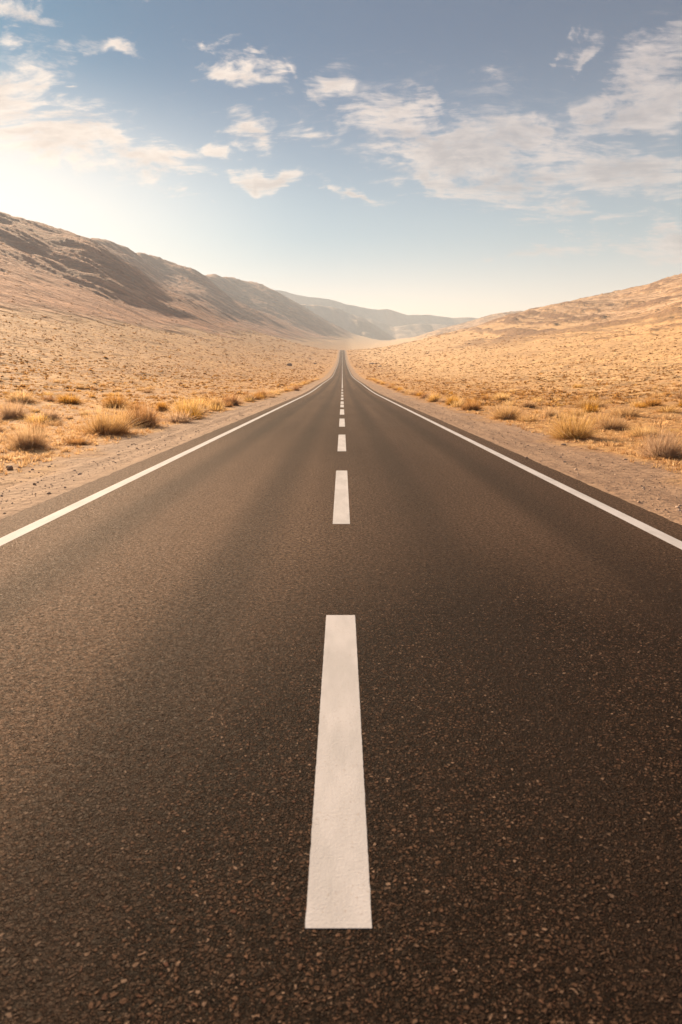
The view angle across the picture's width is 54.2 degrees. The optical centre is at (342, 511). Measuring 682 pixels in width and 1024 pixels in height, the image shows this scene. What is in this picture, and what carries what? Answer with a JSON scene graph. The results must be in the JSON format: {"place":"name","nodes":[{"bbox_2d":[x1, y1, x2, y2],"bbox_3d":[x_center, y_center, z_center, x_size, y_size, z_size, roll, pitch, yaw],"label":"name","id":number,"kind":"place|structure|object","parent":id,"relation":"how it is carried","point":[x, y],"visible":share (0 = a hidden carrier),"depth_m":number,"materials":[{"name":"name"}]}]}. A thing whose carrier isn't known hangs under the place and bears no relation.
{"place":"outdoors","nodes":[
{"label":"outdoors","id":0,"kind":"place"},
{"bbox_2d":[0,212,346,333],"bbox_3d":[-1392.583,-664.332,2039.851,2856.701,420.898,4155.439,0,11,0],"label":"mountain","id":1,"kind":"structure","parent":0,"point":[174,291],"depth_m":991.90,"materials":[{"name":"brown stone"}]},
{"bbox_2d":[0,350,681,1023],"bbox_3d":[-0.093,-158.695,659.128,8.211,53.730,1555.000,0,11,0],"label":"road","id":2,"kind":"structure","parent":0,"point":[342,694],"depth_m":3.22,"materials":[{"name":"grey asphalt"}]},
{"bbox_2d":[0,292,681,524],"bbox_3d":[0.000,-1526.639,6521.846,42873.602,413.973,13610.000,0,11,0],"label":"ground","id":3,"kind":"structure","parent":0,"point":[348,342],"depth_m":137.87,"materials":[{"name":"beige sand"}]},
{"bbox_2d":[0,395,32,419],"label":"dry bush","id":4,"kind":"object","parent":3,"relation":"on","point":[8,413],"visible":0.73,"depth_m":26.40,"materials":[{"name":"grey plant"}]},
{"bbox_2d":[0,389,39,401],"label":"dry bush","id":5,"kind":"object","parent":3,"relation":"on","point":[12,397],"visible":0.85,"depth_m":37.64,"materials":[{"name":"beige plant"}]},
{"bbox_2d":[1,416,63,448],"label":"dry bush","id":6,"kind":"object","parent":3,"relation":"on","point":[24,439],"visible":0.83,"depth_m":16.44,"materials":[{"name":"yellow plant"}]},
{"bbox_2d":[16,411,55,424],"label":"dry bush","id":7,"kind":"object","parent":3,"relation":"on","point":[43,420],"visible":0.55,"depth_m":24.46,"materials":[{"name":"plant"}]},
{"bbox_2d":[29,407,42,411],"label":"dry bush","id":8,"kind":"object","parent":3,"relation":"on","point":[33,410],"visible":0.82,"depth_m":31.68,"materials":[{"name":"plant"}]},
{"bbox_2d":[27,420,45,431],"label":"dry bush","id":9,"kind":"object","parent":3,"relation":"on","point":[39,425],"visible":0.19,"depth_m":21.10,"materials":[{"name":"plant"}]},
{"bbox_2d":[40,394,54,401],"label":"dry bush","id":10,"kind":"object","parent":3,"relation":"on","point":[49,399],"visible":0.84,"depth_m":39.76,"materials":[{"name":"plant"}]},
{"bbox_2d":[34,406,64,420],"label":"dry bush","id":11,"kind":"object","parent":3,"relation":"on","point":[53,413],"visible":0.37,"depth_m":25.83,"materials":[{"name":"beige plant"}]},
{"bbox_2d":[39,419,66,425],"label":"dry bush","id":12,"kind":"object","parent":3,"relation":"on","point":[51,423],"visible":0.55,"depth_m":23.71,"materials":[{"name":"plant"}]},
{"bbox_2d":[64,414,73,418],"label":"dry bush","id":13,"kind":"object","parent":3,"relation":"on","point":[68,417],"visible":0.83,"depth_m":27.48,"materials":[{"name":"beige plant"}]},
{"bbox_2d":[52,393,87,403],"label":"dry bush","id":14,"kind":"object","parent":3,"relation":"on","point":[70,400],"visible":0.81,"depth_m":38.50,"materials":[{"name":"plant"}]},
{"bbox_2d":[57,437,96,445],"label":"dry bush","id":15,"kind":"object","parent":3,"relation":"on","point":[81,440],"visible":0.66,"depth_m":17.59,"materials":[{"name":"plant"}]},
{"bbox_2d":[73,384,86,388],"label":"dry bush","id":16,"kind":"object","parent":3,"relation":"on","point":[80,387],"visible":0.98,"depth_m":61.77,"materials":[{"name":"plant"}]},
{"bbox_2d":[77,409,90,414],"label":"dry bush","id":17,"kind":"object","parent":3,"relation":"on","point":[83,412],"visible":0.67,"depth_m":30.25,"materials":[{"name":"beige plant"}]},
{"bbox_2d":[73,399,149,434],"bbox_3d":[-7.195,-3.063,21.023,3.081,1.217,2.923,-7,13,-31],"label":"dry bush","id":18,"kind":"object","parent":3,"relation":"on","point":[115,425],"visible":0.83,"depth_m":20.75,"materials":[{"name":"plant"}]},
{"bbox_2d":[98,390,134,407],"bbox_3d":[-12.210,-6.156,35.985,2.503,1.121,2.614,-6,13,-26],"label":"dry bush","id":19,"kind":"object","parent":3,"relation":"on","point":[113,399],"visible":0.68,"depth_m":35.79,"materials":[{"name":"plant"}]},
{"bbox_2d":[124,403,144,409],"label":"dry bush","id":20,"kind":"object","parent":3,"relation":"on","point":[138,407],"visible":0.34,"depth_m":35.10,"materials":[{"name":"plant"}]},
{"bbox_2d":[113,396,168,426],"bbox_3d":[-7.370,-3.782,24.292,2.418,1.318,2.420,-6,13,-29],"label":"dry bush","id":21,"kind":"object","parent":3,"relation":"on","point":[144,417],"visible":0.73,"depth_m":24.17,"materials":[{"name":"plant"}]},
{"bbox_2d":[140,388,152,392],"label":"dry bush","id":22,"kind":"object","parent":3,"relation":"on","point":[145,391],"visible":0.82,"depth_m":62.34,"materials":[{"name":"plant"}]},
{"bbox_2d":[154,401,168,410],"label":"dry bush","id":23,"kind":"object","parent":3,"relation":"on","point":[164,406],"visible":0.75,"depth_m":33.76,"materials":[{"name":"plant"}]},
{"bbox_2d":[161,405,199,422],"bbox_3d":[-6.669,-3.938,26.677,2.184,0.763,2.200,2,12,11],"label":"dry bush","id":24,"kind":"object","parent":3,"relation":"on","point":[180,418],"visible":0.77,"depth_m":26.64,"materials":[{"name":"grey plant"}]},
{"bbox_2d":[167,395,204,415],"bbox_3d":[-7.077,-4.907,30.151,2.399,1.232,2.310,0,11,0],"label":"dry bush","id":25,"kind":"object","parent":3,"relation":"on","point":[189,407],"visible":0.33,"depth_m":29.98,"materials":[{"name":"plant"}]},
{"bbox_2d":[178,406,203,419],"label":"dry bush","id":26,"kind":"object","parent":3,"relation":"on","point":[198,414],"visible":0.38,"depth_m":28.63,"materials":[{"name":"plant"}]},
{"bbox_2d":[189,395,211,411],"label":"dry bush","id":27,"kind":"object","parent":3,"relation":"on","point":[203,403],"visible":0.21,"depth_m":34.26,"materials":[{"name":"beige plant"}]},
{"bbox_2d":[188,402,213,414],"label":"dry bush","id":28,"kind":"object","parent":3,"relation":"on","point":[202,409],"visible":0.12,"depth_m":32.08,"materials":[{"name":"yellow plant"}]},
{"bbox_2d":[207,394,226,407],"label":"dry bush","id":29,"kind":"object","parent":3,"relation":"on","point":[218,401],"visible":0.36,"depth_m":38.61,"materials":[{"name":"plant"}]},
{"bbox_2d":[207,402,231,410],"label":"dry bush","id":30,"kind":"object","parent":3,"relation":"on","point":[214,408],"visible":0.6,"depth_m":35.75,"materials":[{"name":"plant"}]},
{"bbox_2d":[224,400,234,406],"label":"dry bush","id":31,"kind":"object","parent":3,"relation":"on","point":[228,405],"visible":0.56,"depth_m":40.01,"materials":[{"name":"plant"}]},
{"bbox_2d":[221,394,242,405],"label":"dry bush","id":32,"kind":"object","parent":3,"relation":"on","point":[236,400],"visible":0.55,"depth_m":42.24,"materials":[{"name":"plant"}]},
{"bbox_2d":[241,397,255,401],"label":"dry bush","id":33,"kind":"object","parent":3,"relation":"on","point":[249,400],"visible":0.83,"depth_m":48.80,"materials":[{"name":"plant"}]},
{"bbox_2d":[242,390,258,399],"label":"dry bush","id":34,"kind":"object","parent":3,"relation":"on","point":[248,396],"visible":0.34,"depth_m":49.94,"materials":[{"name":"plant"}]},
{"bbox_2d":[257,389,266,397],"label":"dry bush","id":35,"kind":"object","parent":3,"relation":"on","point":[259,392],"visible":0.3,"depth_m":58.07,"materials":[{"name":"plant"}]},
{"bbox_2d":[267,393,278,397],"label":"dry bush","id":36,"kind":"object","parent":3,"relation":"on","point":[272,396],"visible":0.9,"depth_m":59.43,"materials":[{"name":"plant"}]},
{"bbox_2d":[291,386,300,390],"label":"dry bush","id":37,"kind":"object","parent":3,"relation":"on","point":[297,388],"visible":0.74,"depth_m":84.53,"materials":[{"name":"plant"}]},
{"bbox_2d":[0,222,681,406],"bbox_3d":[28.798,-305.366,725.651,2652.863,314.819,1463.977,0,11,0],"label":"scrub","id":38,"kind":"object","parent":3,"relation":"on","point":[616,396],"visible":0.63,"depth_m":120.10,"materials":[{"name":"beige plant"}]},
{"bbox_2d":[0,306,681,476],"bbox_3d":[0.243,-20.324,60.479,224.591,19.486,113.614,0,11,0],"label":"dry grass","id":39,"kind":"structure","parent":3,"relation":"on","point":[27,458],"depth_m":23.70,"materials":[{"name":"plant"}]},
{"bbox_2d":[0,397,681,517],"bbox_3d":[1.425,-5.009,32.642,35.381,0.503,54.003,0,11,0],"label":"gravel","id":40,"kind":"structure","parent":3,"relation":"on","point":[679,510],"depth_m":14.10,"materials":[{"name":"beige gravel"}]},
{"bbox_2d":[419,393,428,398],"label":"dry bush","id":41,"kind":"object","parent":3,"relation":"on","point":[422,395],"visible":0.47,"depth_m":55.88,"materials":[{"name":"plant"}]},
{"bbox_2d":[426,393,442,401],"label":"dry bush","id":42,"kind":"object","parent":3,"relation":"on","point":[433,399],"visible":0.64,"depth_m":48.58,"materials":[{"name":"plant"}]},
{"bbox_2d":[436,395,447,401],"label":"dry bush","id":43,"kind":"object","parent":3,"relation":"on","point":[442,400],"visible":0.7,"depth_m":47.29,"materials":[{"name":"beige plant"}]},
{"bbox_2d":[442,396,461,404],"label":"dry bush","id":44,"kind":"object","parent":3,"relation":"on","point":[450,401],"visible":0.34,"depth_m":42.66,"materials":[{"name":"plant"}]},
{"bbox_2d":[446,398,466,406],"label":"dry bush","id":45,"kind":"object","parent":3,"relation":"on","point":[456,404],"visible":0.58,"depth_m":39.92,"materials":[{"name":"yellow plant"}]},
{"bbox_2d":[459,399,482,410],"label":"dry bush","id":46,"kind":"object","parent":3,"relation":"on","point":[470,406],"visible":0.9,"depth_m":36.02,"materials":[{"name":"plant"}]},
{"bbox_2d":[478,391,489,399],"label":"dry bush","id":47,"kind":"object","parent":3,"relation":"on","point":[485,397],"visible":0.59,"depth_m":50.72,"materials":[{"name":"plant"}]},
{"bbox_2d":[490,403,507,412],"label":"dry bush","id":48,"kind":"object","parent":3,"relation":"on","point":[495,408],"visible":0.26,"depth_m":33.35,"materials":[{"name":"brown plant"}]},
{"bbox_2d":[486,392,514,400],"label":"dry bush","id":49,"kind":"object","parent":3,"relation":"on","point":[502,397],"visible":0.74,"depth_m":48.48,"materials":[{"name":"beige plant"}]},
{"bbox_2d":[486,401,528,419],"bbox_3d":[6.927,-4.364,28.239,2.123,0.926,2.048,0,11,0],"label":"dry bush","id":50,"kind":"object","parent":3,"relation":"on","point":[504,414],"visible":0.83,"depth_m":28.07,"materials":[{"name":"plant"}]},
{"bbox_2d":[500,399,517,404],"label":"dry bush","id":51,"kind":"object","parent":3,"relation":"on","point":[506,402],"visible":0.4,"depth_m":40.40,"materials":[{"name":"beige plant"}]},
{"bbox_2d":[507,413,543,421],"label":"dry bush","id":52,"kind":"object","parent":3,"relation":"on","point":[523,419],"visible":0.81,"depth_m":26.67,"materials":[{"name":"plant"}]},
{"bbox_2d":[519,400,538,407],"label":"dry bush","id":53,"kind":"object","parent":3,"relation":"on","point":[525,404],"visible":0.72,"depth_m":37.27,"materials":[{"name":"plant"}]},
{"bbox_2d":[532,397,546,401],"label":"dry bush","id":54,"kind":"object","parent":3,"relation":"on","point":[537,400],"visible":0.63,"depth_m":44.30,"materials":[{"name":"beige plant"}]},
{"bbox_2d":[539,406,560,416],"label":"dry bush","id":55,"kind":"object","parent":3,"relation":"on","point":[547,412],"visible":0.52,"depth_m":28.56,"materials":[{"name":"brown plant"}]},
{"bbox_2d":[536,402,610,440],"bbox_3d":[6.687,-2.694,19.479,2.465,1.129,2.452,0,11,0],"label":"dry bush","id":56,"kind":"object","parent":3,"relation":"on","point":[573,431],"visible":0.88,"depth_m":19.32,"materials":[{"name":"plant"}]},
{"bbox_2d":[566,408,590,415],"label":"dry bush","id":57,"kind":"object","parent":3,"relation":"on","point":[579,412],"visible":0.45,"depth_m":30.13,"materials":[{"name":"plant"}]},
{"bbox_2d":[576,402,602,412],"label":"dry bush","id":58,"kind":"object","parent":3,"relation":"on","point":[591,409],"visible":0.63,"depth_m":32.22,"materials":[{"name":"plant"}]},
{"bbox_2d":[568,397,614,407],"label":"dry bush","id":59,"kind":"object","parent":3,"relation":"on","point":[583,402],"visible":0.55,"depth_m":37.14,"materials":[{"name":"plant"}]},
{"bbox_2d":[589,413,613,423],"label":"dry bush","id":60,"kind":"object","parent":3,"relation":"on","point":[599,418],"visible":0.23,"depth_m":24.89,"materials":[{"name":"plant"}]},
{"bbox_2d":[589,413,633,429],"bbox_3d":[9.009,-3.091,22.430,2.122,0.600,2.188,0,11,0],"label":"dry bush","id":61,"kind":"object","parent":3,"relation":"on","point":[616,424],"visible":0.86,"depth_m":22.23,"materials":[{"name":"plant"}]},
{"bbox_2d":[601,405,648,417],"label":"dry bush","id":62,"kind":"object","parent":3,"relation":"on","point":[622,412],"visible":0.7,"depth_m":28.12,"materials":[{"name":"plant"}]},
{"bbox_2d":[627,399,644,406],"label":"dry bush","id":63,"kind":"object","parent":3,"relation":"on","point":[637,402],"visible":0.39,"depth_m":36.29,"materials":[{"name":"beige plant"}]},
{"bbox_2d":[635,402,646,407],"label":"dry bush","id":64,"kind":"object","parent":3,"relation":"on","point":[641,405],"visible":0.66,"depth_m":33.92,"materials":[{"name":"plant"}]},
{"bbox_2d":[621,423,666,436],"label":"dry bush","id":65,"kind":"object","parent":3,"relation":"on","point":[635,432],"visible":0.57,"depth_m":19.58,"materials":[{"name":"beige plant"}]},
{"bbox_2d":[636,397,669,406],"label":"dry bush","id":66,"kind":"object","parent":3,"relation":"on","point":[652,402],"visible":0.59,"depth_m":36.67,"materials":[{"name":"plant"}]},
{"bbox_2d":[626,424,681,459],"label":"dry bush","id":67,"kind":"object","parent":3,"relation":"on","point":[665,448],"visible":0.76,"depth_m":14.76,"materials":[{"name":"grey plant"}]},
{"bbox_2d":[647,391,670,397],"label":"dry bush","id":68,"kind":"object","parent":3,"relation":"on","point":[658,395],"visible":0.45,"depth_m":46.43,"materials":[{"name":"plant"}]},
{"bbox_2d":[649,404,681,412],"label":"dry bush","id":69,"kind":"object","parent":3,"relation":"on","point":[662,409],"visible":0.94,"depth_m":30.30,"materials":[{"name":"plant"}]},
{"bbox_2d":[655,411,678,419],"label":"dry bush","id":70,"kind":"object","parent":3,"relation":"on","point":[670,416],"visible":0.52,"depth_m":26.89,"materials":[{"name":"beige plant"}]},
{"bbox_2d":[668,390,681,398],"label":"dry bush","id":71,"kind":"object","parent":3,"relation":"on","point":[678,395],"visible":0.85,"depth_m":43.44,"materials":[{"name":"plant"}]},
{"bbox_2d":[0,0,681,317],"label":"sky","id":72,"kind":"structure","parent":0,"point":[444,158],"materials":[{"name":"blue"}]},
{"bbox_2d":[302,304,395,339],"bbox_3d":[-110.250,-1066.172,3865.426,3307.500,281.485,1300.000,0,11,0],"label":"hills","id":73,"kind":"structure","parent":0,"point":[354,324],"depth_m":3764.82,"materials":[{"name":"grey stone"}]},
{"bbox_2d":[275,290,478,326],"bbox_3d":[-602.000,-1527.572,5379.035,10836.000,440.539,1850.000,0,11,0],"label":"distant mountains","id":74,"kind":"structure","parent":0,"point":[390,317],"depth_m":5032.15,"materials":[{"name":"grey stone"}]},
{"bbox_2d":[360,317,451,338],"bbox_3d":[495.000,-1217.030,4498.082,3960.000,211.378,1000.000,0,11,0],"label":"hills","id":75,"kind":"structure","parent":0,"point":[406,331],"depth_m":4399.88,"materials":[{"name":"beige stone"}]},
{"bbox_2d":[427,273,681,334],"bbox_3d":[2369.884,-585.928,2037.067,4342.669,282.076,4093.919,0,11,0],"label":"hillside","id":76,"kind":"structure","parent":0,"point":[629,304],"depth_m":892.39,"materials":[{"name":"beige sand"}]}
]}

